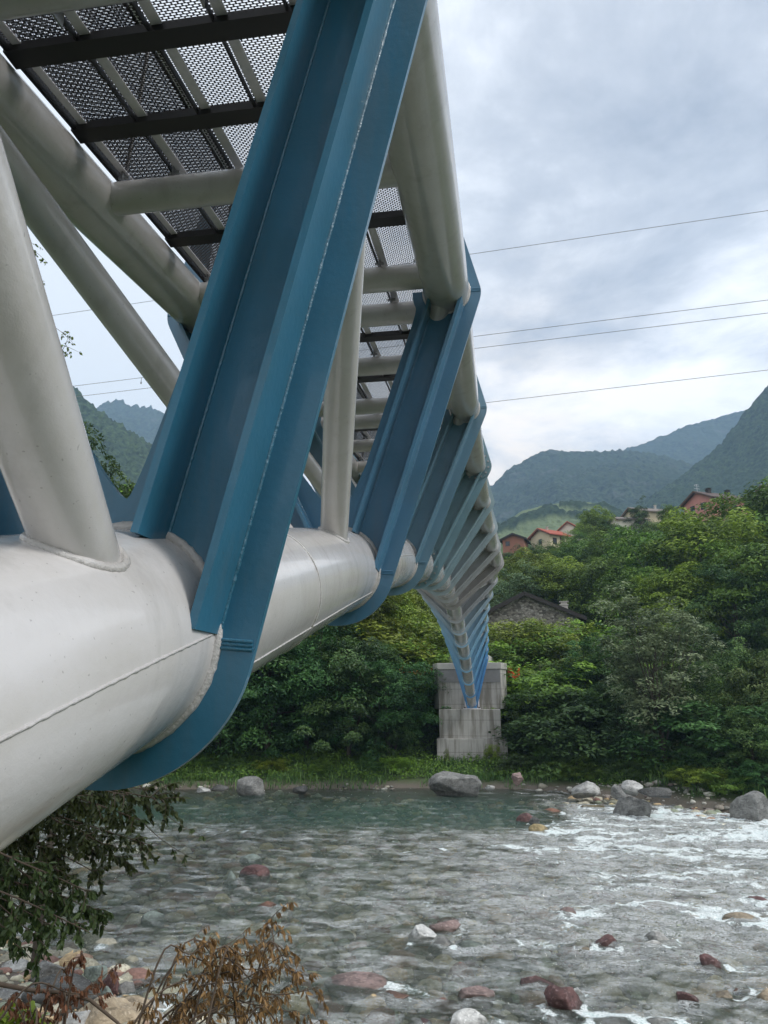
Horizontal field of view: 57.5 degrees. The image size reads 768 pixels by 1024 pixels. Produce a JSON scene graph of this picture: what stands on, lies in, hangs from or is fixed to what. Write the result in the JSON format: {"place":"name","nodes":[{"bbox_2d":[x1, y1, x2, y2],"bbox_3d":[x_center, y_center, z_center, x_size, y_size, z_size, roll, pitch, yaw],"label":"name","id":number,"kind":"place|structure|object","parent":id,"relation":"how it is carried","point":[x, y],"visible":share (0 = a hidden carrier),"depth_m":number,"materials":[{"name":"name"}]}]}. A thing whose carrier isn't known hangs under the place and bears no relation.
{"place":"outdoors","nodes":[
{"label":"outdoors","id":0,"kind":"place"},
{"bbox_2d":[73,386,151,488],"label":"hillside","id":1,"kind":"structure","parent":0,"point":[129,450],"depth_m":674.57,"materials":[{"name":"plant"}]},
{"bbox_2d":[97,399,311,486],"bbox_3d":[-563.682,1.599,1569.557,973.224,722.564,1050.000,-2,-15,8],"label":"mountain","id":2,"kind":"structure","parent":0,"point":[144,422],"depth_m":1770.00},
{"bbox_2d":[0,501,767,1023],"bbox_3d":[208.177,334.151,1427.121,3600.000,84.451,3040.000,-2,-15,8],"label":"ground","id":3,"kind":"structure","parent":0,"point":[412,783],"depth_m":33.29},
{"bbox_2d":[0,1000,62,1023],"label":"green seedling","id":4,"kind":"object","parent":3,"relation":"on","point":[5,1019],"visible":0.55,"depth_m":4.88,"materials":[{"name":"green plant"}]},
{"bbox_2d":[30,960,63,982],"bbox_3d":[-6.610,9.246,13.889,0.779,0.647,0.497,5,-15,-19],"label":"boulder","id":5,"kind":"object","parent":3,"relation":"on","point":[47,968],"visible":0.29,"depth_m":13.74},
{"bbox_2d":[31,243,81,962],"bbox_3d":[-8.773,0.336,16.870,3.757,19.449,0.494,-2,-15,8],"label":"young tree","id":6,"kind":"object","parent":3,"relation":"on","point":[34,946],"visible":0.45,"depth_m":17.88,"materials":[{"name":"green plant"}]},
{"bbox_2d":[0,851,113,993],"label":"overhanging bush","id":7,"kind":"object","parent":3,"relation":"on","point":[13,922],"visible":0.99,"depth_m":6.77,"materials":[{"name":"green plant"}]},
{"bbox_2d":[0,950,124,1023],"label":"withered twigs","id":8,"kind":"object","parent":3,"relation":"on","point":[49,1001],"visible":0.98,"depth_m":4.42,"materials":[{"name":"brown plant"}]},
{"bbox_2d":[0,982,119,1023],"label":"bare branch","id":9,"kind":"object","parent":8,"relation":"on","point":[52,991],"visible":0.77,"depth_m":4.48,"materials":[{"name":"brown plant"}]},
{"bbox_2d":[0,780,190,902],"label":"overhanging bush","id":10,"kind":"object","parent":3,"relation":"on","point":[26,844],"visible":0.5,"depth_m":8.16,"materials":[{"name":"green plant"}]},
{"bbox_2d":[81,785,206,866],"bbox_3d":[-2.999,3.753,8.391,1.832,1.054,0.375,3,-15,-11],"label":"twig spray","id":11,"kind":"object","parent":10,"relation":"attached to","point":[143,822],"visible":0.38,"depth_m":8.41,"materials":[{"name":"green plant"}]},
{"bbox_2d":[84,965,107,986],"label":"stone","id":12,"kind":"object","parent":3,"relation":"on","point":[92,974],"visible":0.27,"depth_m":13.70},
{"bbox_2d":[83,421,134,498],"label":"tree","id":13,"kind":"object","parent":3,"relation":"on","point":[126,493],"visible":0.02,"depth_m":49.02,"materials":[{"name":"green plant"}]},
{"bbox_2d":[140,911,164,927],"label":"stone","id":14,"kind":"object","parent":3,"relation":"on","point":[148,917],"visible":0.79,"depth_m":17.66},
{"bbox_2d":[127,902,328,1023],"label":"withered bush","id":15,"kind":"object","parent":3,"relation":"on","point":[181,1009],"visible":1,"depth_m":3.77,"materials":[{"name":"brown plant"}]},
{"bbox_2d":[200,641,328,754],"bbox_3d":[-11.091,10.546,50.455,14.728,13.937,15.261,2,-15,-9],"label":"feathery tree","id":16,"kind":"object","parent":3,"relation":"on","point":[216,742],"visible":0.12,"depth_m":47.02,"materials":[{"name":"green plant"}]},
{"bbox_2d":[212,645,367,758],"bbox_3d":[-8.192,11.196,49.403,11.385,12.544,12.220,8,-17,-30],"label":"feathery tree","id":17,"kind":"object","parent":3,"relation":"on","point":[255,711],"visible":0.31,"depth_m":46.20,"materials":[{"name":"green plant"}]},
{"bbox_2d":[229,623,405,752],"bbox_3d":[-5.161,11.421,49.611,11.642,11.542,12.064,-9,-17,31],"label":"feathery tree","id":18,"kind":"object","parent":3,"relation":"on","point":[301,649],"visible":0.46,"depth_m":46.82,"materials":[{"name":"green plant"}]},
{"bbox_2d":[279,624,430,760],"bbox_3d":[-2.747,11.578,47.970,9.646,11.160,10.354,-14,-20,42],"label":"feathery tree","id":19,"kind":"object","parent":3,"relation":"on","point":[363,648],"visible":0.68,"depth_m":46.27,"materials":[{"name":"green plant"}]},
{"bbox_2d":[301,590,424,662],"bbox_3d":[-3.114,10.268,58.852,13.197,10.940,12.789,-9,-17,31],"label":"tree","id":20,"kind":"object","parent":3,"relation":"on","point":[374,617],"visible":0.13,"depth_m":57.99,"materials":[{"name":"green plant"}]},
{"bbox_2d":[306,619,448,732],"bbox_3d":[1.054,13.653,57.575,15.778,8.725,16.503,-10,-18,34],"label":"bush","id":21,"kind":"object","parent":3,"relation":"on","point":[404,657],"visible":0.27,"depth_m":54.29,"materials":[{"name":"green plant"}]},
{"bbox_2d":[308,642,451,761],"bbox_3d":[0.047,12.947,48.524,8.776,8.305,9.094,-7,-16,23],"label":"feathery tree","id":22,"kind":"object","parent":3,"relation":"on","point":[398,686],"visible":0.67,"depth_m":46.79,"materials":[{"name":"green plant"}]},
{"bbox_2d":[0,790,767,1023],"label":"riverbed cobbles","id":23,"kind":"object","parent":3,"relation":"on","point":[70,951],"visible":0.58,"depth_m":19.19,"materials":[{"name":"stone"}]},
{"bbox_2d":[0,948,168,1023],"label":"gravel","id":24,"kind":"structure","parent":23,"relation":"on","point":[8,971],"depth_m":13.52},
{"bbox_2d":[21,973,97,1009],"bbox_3d":[-5.841,8.813,12.644,1.425,0.681,0.996,-2,-15,8],"label":"boulder","id":25,"kind":"object","parent":24,"relation":"on","point":[80,982],"visible":0.34,"depth_m":12.61,"materials":[{"name":"stone"}]},
{"bbox_2d":[78,995,142,1023],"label":"boulder","id":26,"kind":"object","parent":24,"relation":"on","point":[121,1010],"visible":0.67,"depth_m":11.69,"materials":[{"name":"stone"}]},
{"bbox_2d":[239,864,269,885],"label":"boulder","id":27,"kind":"object","parent":23,"relation":"on","point":[259,870],"visible":0.82,"depth_m":22.00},
{"bbox_2d":[408,924,436,946],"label":"stone","id":28,"kind":"object","parent":23,"relation":"on","point":[421,931],"visible":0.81,"depth_m":16.14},
{"bbox_2d":[429,919,460,934],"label":"boulder","id":29,"kind":"object","parent":23,"relation":"on","point":[449,926],"visible":0.69,"depth_m":16.83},
{"bbox_2d":[450,1008,489,1023],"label":"boulder","id":30,"kind":"object","parent":23,"relation":"on","point":[467,1016],"visible":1,"depth_m":12.00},
{"bbox_2d":[520,975,554,991],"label":"stone","id":31,"kind":"object","parent":23,"relation":"on","point":[529,980],"visible":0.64,"depth_m":13.68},
{"bbox_2d":[676,991,699,1011],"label":"stone","id":32,"kind":"object","parent":23,"relation":"on","point":[682,997],"visible":0.9,"depth_m":12.88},
{"bbox_2d":[722,912,758,928],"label":"boulder","id":33,"kind":"object","parent":23,"relation":"on","point":[736,916],"visible":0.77,"depth_m":17.45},
{"bbox_2d":[368,678,424,754],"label":"feathery tree","id":34,"kind":"object","parent":3,"relation":"on","point":[405,742],"visible":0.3,"depth_m":47.72,"materials":[{"name":"green plant"}]},
{"bbox_2d":[352,591,440,655],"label":"tree","id":35,"kind":"object","parent":3,"relation":"on","point":[402,607],"visible":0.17,"depth_m":61.81,"materials":[{"name":"green plant"}]},
{"bbox_2d":[375,661,438,733],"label":"bush","id":36,"kind":"object","parent":3,"relation":"on","point":[432,705],"visible":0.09,"depth_m":50.80,"materials":[{"name":"green plant"}]},
{"bbox_2d":[142,779,735,811],"bbox_3d":[4.312,15.465,39.324,37.113,1.139,8.335,-5,-15,17],"label":"shore rubble","id":37,"kind":"object","parent":3,"relation":"on","point":[647,784],"visible":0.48,"depth_m":38.07,"materials":[{"name":"stone"}]},
{"bbox_2d":[361,638,521,709],"bbox_3d":[4.640,14.088,55.316,14.183,7.998,13.560,-5,-15,17],"label":"bush","id":38,"kind":"object","parent":3,"relation":"on","point":[445,657],"visible":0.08,"depth_m":53.58,"materials":[{"name":"green plant"}]},
{"bbox_2d":[129,751,767,798],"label":"bank grass","id":39,"kind":"structure","parent":3,"relation":"on","point":[374,777],"depth_m":42.24,"materials":[{"name":"green plant"}]},
{"bbox_2d":[157,663,767,784],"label":"undergrowth","id":40,"kind":"object","parent":3,"relation":"on","point":[338,754],"visible":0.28,"depth_m":44.23,"materials":[{"name":"green plant"}]},
{"bbox_2d":[433,655,507,760],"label":"concrete pier","id":41,"kind":"structure","parent":3,"relation":"on","point":[463,729],"depth_m":47.36,"materials":[{"name":"concrete"}]},
{"bbox_2d":[0,0,503,851],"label":"footbridge","id":42,"kind":"object","parent":41,"relation":"on","point":[186,588],"visible":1,"depth_m":2.37,"materials":[{"name":"grey paint"}]},
{"bbox_2d":[457,985,494,1009],"bbox_3d":[1.724,9.152,13.190,0.690,0.330,0.444,3,-15,-11],"label":"boulder","id":43,"kind":"object","parent":3,"relation":"on","point":[471,993],"visible":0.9,"depth_m":13.04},
{"bbox_2d":[445,622,554,663],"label":"hedge bush","id":44,"kind":"object","parent":3,"relation":"on","point":[496,634],"visible":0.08,"depth_m":58.02,"materials":[{"name":"green plant"}]},
{"bbox_2d":[499,533,531,555],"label":"orange house","id":45,"kind":"structure","parent":3,"relation":"on","point":[509,542],"depth_m":150.81,"materials":[{"name":"paint"}]},
{"bbox_2d":[489,559,544,607],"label":"tree","id":46,"kind":"object","parent":3,"relation":"on","point":[508,587],"visible":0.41,"depth_m":84.50,"materials":[{"name":"green plant"}]},
{"bbox_2d":[494,753,548,773],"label":"bank shrub","id":47,"kind":"object","parent":3,"relation":"on","point":[506,765],"visible":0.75,"depth_m":43.17,"materials":[{"name":"green plant"}]},
{"bbox_2d":[489,546,559,605],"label":"tree","id":48,"kind":"object","parent":3,"relation":"on","point":[517,556],"visible":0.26,"depth_m":96.25,"materials":[{"name":"green plant"}]},
{"bbox_2d":[488,638,568,699],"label":"bush","id":49,"kind":"object","parent":3,"relation":"on","point":[525,650],"visible":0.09,"depth_m":54.53,"materials":[{"name":"green plant"}]},
{"bbox_2d":[500,690,559,749],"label":"bush","id":50,"kind":"object","parent":3,"relation":"on","point":[512,704],"visible":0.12,"depth_m":48.40,"materials":[{"name":"green plant"}]},
{"bbox_2d":[488,617,581,668],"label":"hedge bush","id":51,"kind":"object","parent":3,"relation":"on","point":[522,636],"visible":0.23,"depth_m":58.00,"materials":[{"name":"green plant"}]},
{"bbox_2d":[488,641,584,704],"bbox_3d":[10.983,12.897,55.187,9.126,5.354,10.493,9,-17,-31],"label":"bush","id":52,"kind":"object","parent":3,"relation":"on","point":[504,655],"visible":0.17,"depth_m":53.53,"materials":[{"name":"green plant"}]},
{"bbox_2d":[487,591,586,664],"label":"stone barn","id":53,"kind":"structure","parent":3,"relation":"on","point":[518,607],"depth_m":70.33,"materials":[{"name":"stone"}]},
{"bbox_2d":[497,562,588,603],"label":"tree","id":54,"kind":"object","parent":3,"relation":"on","point":[513,567],"visible":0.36,"depth_m":86.97,"materials":[{"name":"green plant"}]},
{"bbox_2d":[492,617,602,671],"bbox_3d":[13.821,12.617,59.738,10.810,7.085,11.307,-5,-15,16],"label":"hedge bush","id":55,"kind":"object","parent":3,"relation":"on","point":[576,636],"visible":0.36,"depth_m":57.66,"materials":[{"name":"green plant"}]},
{"bbox_2d":[527,527,570,549],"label":"cream house","id":56,"kind":"structure","parent":3,"relation":"on","point":[539,534],"depth_m":153.43,"materials":[{"name":"paint"}]},
{"bbox_2d":[504,684,606,753],"bbox_3d":[12.004,14.395,47.507,7.173,5.253,6.373,-7,-16,25],"label":"bush","id":57,"kind":"object","parent":3,"relation":"on","point":[517,715],"visible":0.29,"depth_m":46.44,"materials":[{"name":"green plant"}]},
{"bbox_2d":[506,641,604,696],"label":"bush","id":58,"kind":"object","parent":3,"relation":"on","point":[522,656],"visible":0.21,"depth_m":54.24,"materials":[{"name":"green plant"}]},
{"bbox_2d":[491,659,628,731],"bbox_3d":[11.832,14.396,50.144,11.653,7.637,12.188,10,-18,-33],"label":"bush","id":59,"kind":"object","parent":3,"relation":"on","point":[522,681],"visible":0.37,"depth_m":48.49,"materials":[{"name":"green plant"}]},
{"bbox_2d":[513,619,620,670],"bbox_3d":[15.741,12.638,59.997,10.283,6.739,10.755,2,-15,-8],"label":"hedge bush","id":60,"kind":"object","parent":3,"relation":"on","point":[579,622],"visible":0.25,"depth_m":58.44,"materials":[{"name":"green plant"}]},
{"bbox_2d":[488,687,651,780],"bbox_3d":[12.349,14.228,45.924,11.001,5.384,12.382,-9,-17,31],"label":"bush","id":61,"kind":"object","parent":3,"relation":"on","point":[583,707],"visible":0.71,"depth_m":44.03,"materials":[{"name":"green plant"}]},
{"bbox_2d":[531,556,614,629],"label":"tree","id":62,"kind":"object","parent":3,"relation":"on","point":[564,570],"visible":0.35,"depth_m":84.01,"materials":[{"name":"green plant"}]},
{"bbox_2d":[549,757,603,779],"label":"bank shrub","id":63,"kind":"object","parent":3,"relation":"on","point":[579,768],"visible":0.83,"depth_m":41.07,"materials":[{"name":"green plant"}]},
{"bbox_2d":[549,622,610,723],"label":"tree","id":64,"kind":"object","parent":3,"relation":"on","point":[575,653],"visible":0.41,"depth_m":50.17,"materials":[{"name":"green plant"}]},
{"bbox_2d":[553,537,609,581],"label":"tree","id":65,"kind":"object","parent":3,"relation":"on","point":[572,552],"visible":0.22,"depth_m":101.69,"materials":[{"name":"green plant"}]},
{"bbox_2d":[571,781,600,798],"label":"boulder","id":66,"kind":"object","parent":3,"relation":"on","point":[586,789],"visible":1,"depth_m":36.36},
{"bbox_2d":[566,505,620,546],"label":"tree","id":67,"kind":"object","parent":3,"relation":"on","point":[582,524],"visible":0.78,"depth_m":138.32,"materials":[{"name":"green plant"}]},
{"bbox_2d":[572,617,637,724],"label":"tree","id":68,"kind":"object","parent":3,"relation":"on","point":[601,676],"visible":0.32,"depth_m":48.72,"materials":[{"name":"green plant"}]},
{"bbox_2d":[593,934,617,954],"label":"stone","id":69,"kind":"object","parent":3,"relation":"on","point":[606,940],"visible":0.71,"depth_m":15.70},
{"bbox_2d":[577,530,642,582],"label":"tree","id":70,"kind":"object","parent":3,"relation":"on","point":[598,542],"visible":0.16,"depth_m":97.03,"materials":[{"name":"green plant"}]},
{"bbox_2d":[557,552,666,645],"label":"tree","id":71,"kind":"object","parent":3,"relation":"on","point":[598,568],"visible":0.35,"depth_m":78.57,"materials":[{"name":"green plant"}]},
{"bbox_2d":[580,661,647,746],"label":"tree","id":72,"kind":"object","parent":3,"relation":"on","point":[614,706],"visible":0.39,"depth_m":45.70,"materials":[{"name":"green plant"}]},
{"bbox_2d":[601,761,653,780],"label":"bank shrub","id":73,"kind":"object","parent":3,"relation":"on","point":[633,775],"visible":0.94,"depth_m":39.66,"materials":[{"name":"green plant"}]},
{"bbox_2d":[610,796,651,822],"bbox_3d":[11.475,14.130,32.683,1.918,1.737,1.468,-2,-15,8],"label":"boulder","id":74,"kind":"object","parent":3,"relation":"on","point":[629,806],"visible":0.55,"depth_m":32.16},
{"bbox_2d":[585,562,679,663],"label":"tree","id":75,"kind":"object","parent":3,"relation":"on","point":[609,581],"visible":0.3,"depth_m":70.60,"materials":[{"name":"green plant"}]},
{"bbox_2d":[624,495,651,529],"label":"tree","id":76,"kind":"object","parent":3,"relation":"on","point":[643,515],"visible":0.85,"depth_m":147.90,"materials":[{"name":"green plant"}]},
{"bbox_2d":[609,626,668,756],"bbox_3d":[15.866,11.171,43.483,3.502,8.442,3.196,-7,-16,23],"label":"slim tree","id":77,"kind":"object","parent":3,"relation":"on","point":[631,685],"visible":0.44,"depth_m":43.41,"materials":[{"name":"green plant"}]},
{"bbox_2d":[637,787,672,797],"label":"boulder","id":78,"kind":"object","parent":3,"relation":"on","point":[659,792],"visible":1,"depth_m":31.57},
{"bbox_2d":[588,581,727,762],"bbox_3d":[16.178,9.450,41.698,7.279,11.394,7.976,3,-15,-13],"label":"slim tree","id":79,"kind":"object","parent":3,"relation":"on","point":[657,702],"visible":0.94,"depth_m":41.60,"materials":[{"name":"green plant"}]},
{"bbox_2d":[599,525,730,639],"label":"tree","id":80,"kind":"object","parent":3,"relation":"on","point":[624,533],"visible":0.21,"depth_m":80.61,"materials":[{"name":"green plant"}]},
{"bbox_2d":[612,561,736,660],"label":"tree","id":81,"kind":"object","parent":3,"relation":"on","point":[677,578],"visible":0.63,"depth_m":65.55,"materials":[{"name":"green plant"}]},
{"bbox_2d":[604,697,767,775],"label":"bush","id":82,"kind":"object","parent":3,"relation":"on","point":[681,726],"visible":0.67,"depth_m":39.31,"materials":[{"name":"green plant"}]},
{"bbox_2d":[651,609,724,695],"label":"tree","id":83,"kind":"object","parent":3,"relation":"on","point":[681,644],"visible":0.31,"depth_m":46.94,"materials":[{"name":"green plant"}]},
{"bbox_2d":[662,764,729,789],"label":"bank shrub","id":84,"kind":"object","parent":3,"relation":"on","point":[692,773],"visible":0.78,"depth_m":36.06,"materials":[{"name":"green plant"}]},
{"bbox_2d":[630,506,767,654],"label":"tree","id":85,"kind":"object","parent":3,"relation":"on","point":[690,527],"visible":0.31,"depth_m":74.53,"materials":[{"name":"green plant"}]},
{"bbox_2d":[673,738,750,779],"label":"bush","id":86,"kind":"object","parent":3,"relation":"on","point":[699,753],"visible":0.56,"depth_m":37.51,"materials":[{"name":"green plant"}]},
{"bbox_2d":[677,484,746,521],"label":"pink house","id":87,"kind":"structure","parent":3,"relation":"on","point":[693,498],"depth_m":147.23,"materials":[{"name":"paint"}]},
{"bbox_2d":[699,953,726,979],"bbox_3d":[6.858,9.472,14.535,0.566,0.492,0.355,5,-15,-19],"label":"stone","id":88,"kind":"object","parent":3,"relation":"on","point":[707,960],"visible":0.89,"depth_m":14.45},
{"bbox_2d":[669,560,767,662],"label":"tree","id":89,"kind":"object","parent":3,"relation":"on","point":[759,642],"visible":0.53,"depth_m":62.91,"materials":[{"name":"green plant"}]},
{"bbox_2d":[679,620,767,752],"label":"tree","id":90,"kind":"object","parent":3,"relation":"on","point":[722,662],"visible":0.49,"depth_m":41.78,"materials":[{"name":"green plant"}]},
{"bbox_2d":[681,481,767,566],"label":"tree","id":91,"kind":"object","parent":3,"relation":"on","point":[721,511],"visible":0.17,"depth_m":84.55,"materials":[{"name":"green plant"}]},
{"bbox_2d":[695,767,755,794],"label":"bank shrub","id":92,"kind":"object","parent":3,"relation":"on","point":[732,787],"visible":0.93,"depth_m":34.77,"materials":[{"name":"green plant"}]},
{"bbox_2d":[692,539,767,621],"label":"tree","id":93,"kind":"object","parent":3,"relation":"on","point":[750,553],"visible":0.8,"depth_m":63.04,"materials":[{"name":"green plant"}]},
{"bbox_2d":[704,694,767,778],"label":"tree","id":94,"kind":"object","parent":3,"relation":"on","point":[745,726],"visible":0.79,"depth_m":36.21,"materials":[{"name":"green plant"}]},
{"bbox_2d":[713,629,767,737],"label":"tree","id":95,"kind":"object","parent":3,"relation":"on","point":[754,679],"visible":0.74,"depth_m":39.81,"materials":[{"name":"green plant"}]},
{"bbox_2d":[723,476,767,565],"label":"tree","id":96,"kind":"object","parent":3,"relation":"on","point":[764,511],"visible":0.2,"depth_m":81.75,"materials":[{"name":"green plant"}]},
{"bbox_2d":[725,758,767,793],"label":"bush","id":97,"kind":"object","parent":3,"relation":"on","point":[748,774],"visible":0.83,"depth_m":34.74,"materials":[{"name":"green plant"}]},
{"bbox_2d":[730,791,767,822],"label":"boulder","id":98,"kind":"object","parent":3,"relation":"on","point":[751,806],"visible":0.41,"depth_m":31.08,"materials":[{"name":"stone"}]},
{"bbox_2d":[0,0,767,490],"label":"sky","id":99,"kind":"structure","parent":0,"point":[571,119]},
{"bbox_2d":[3,788,767,1023],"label":"river water","id":100,"kind":"structure","parent":0,"point":[658,815],"depth_m":20.72,"materials":[{"name":"liquid"}]},
{"bbox_2d":[236,776,264,799],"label":"boulder","id":101,"kind":"object","parent":100,"relation":"in","point":[251,786],"visible":0.94,"depth_m":38.77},
{"bbox_2d":[324,971,389,999],"bbox_3d":[-0.542,9.313,13.766,1.339,0.321,0.996,-2,-15,8],"label":"boulder","id":102,"kind":"object","parent":100,"relation":"in","point":[371,981],"visible":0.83,"depth_m":13.59,"materials":[{"name":"stone"}]},
{"bbox_2d":[428,771,481,798],"bbox_3d":[3.815,14.959,38.389,2.845,1.373,1.655,1,-15,-4],"label":"boulder","id":103,"kind":"object","parent":100,"relation":"in","point":[447,784],"visible":0.98,"depth_m":37.74,"materials":[{"name":"stone"}]},
{"bbox_2d":[483,958,537,971],"bbox_3d":[2.663,9.575,14.796,1.159,0.102,0.760,-2,-15,8],"label":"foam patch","id":104,"kind":"object","parent":100,"relation":"in","point":[512,969],"visible":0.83,"depth_m":14.67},
{"bbox_2d":[544,985,583,1023],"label":"boulder","id":105,"kind":"object","parent":100,"relation":"in","point":[562,998],"visible":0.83,"depth_m":12.56,"materials":[{"name":"stone"}]},
{"bbox_2d":[497,500,622,543],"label":"meadow hill","id":106,"kind":"structure","parent":0,"point":[529,522],"depth_m":572.33,"materials":[{"name":"plant"}]},
{"bbox_2d":[490,449,692,523],"bbox_3d":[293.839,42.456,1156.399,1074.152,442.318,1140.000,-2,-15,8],"label":"mountain slope","id":107,"kind":"structure","parent":0,"point":[622,480],"depth_m":1169.86,"materials":[{"name":"plant"}]},
{"bbox_2d":[623,410,744,464],"bbox_3d":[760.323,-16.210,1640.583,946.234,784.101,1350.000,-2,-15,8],"label":"mountain ridge","id":108,"kind":"structure","parent":0,"point":[692,444],"depth_m":1847.90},
{"bbox_2d":[632,386,767,512],"bbox_3d":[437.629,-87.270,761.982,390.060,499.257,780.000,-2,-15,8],"label":"forested ridge","id":109,"kind":"structure","parent":0,"point":[735,461],"depth_m":832.92,"materials":[{"name":"plant"}]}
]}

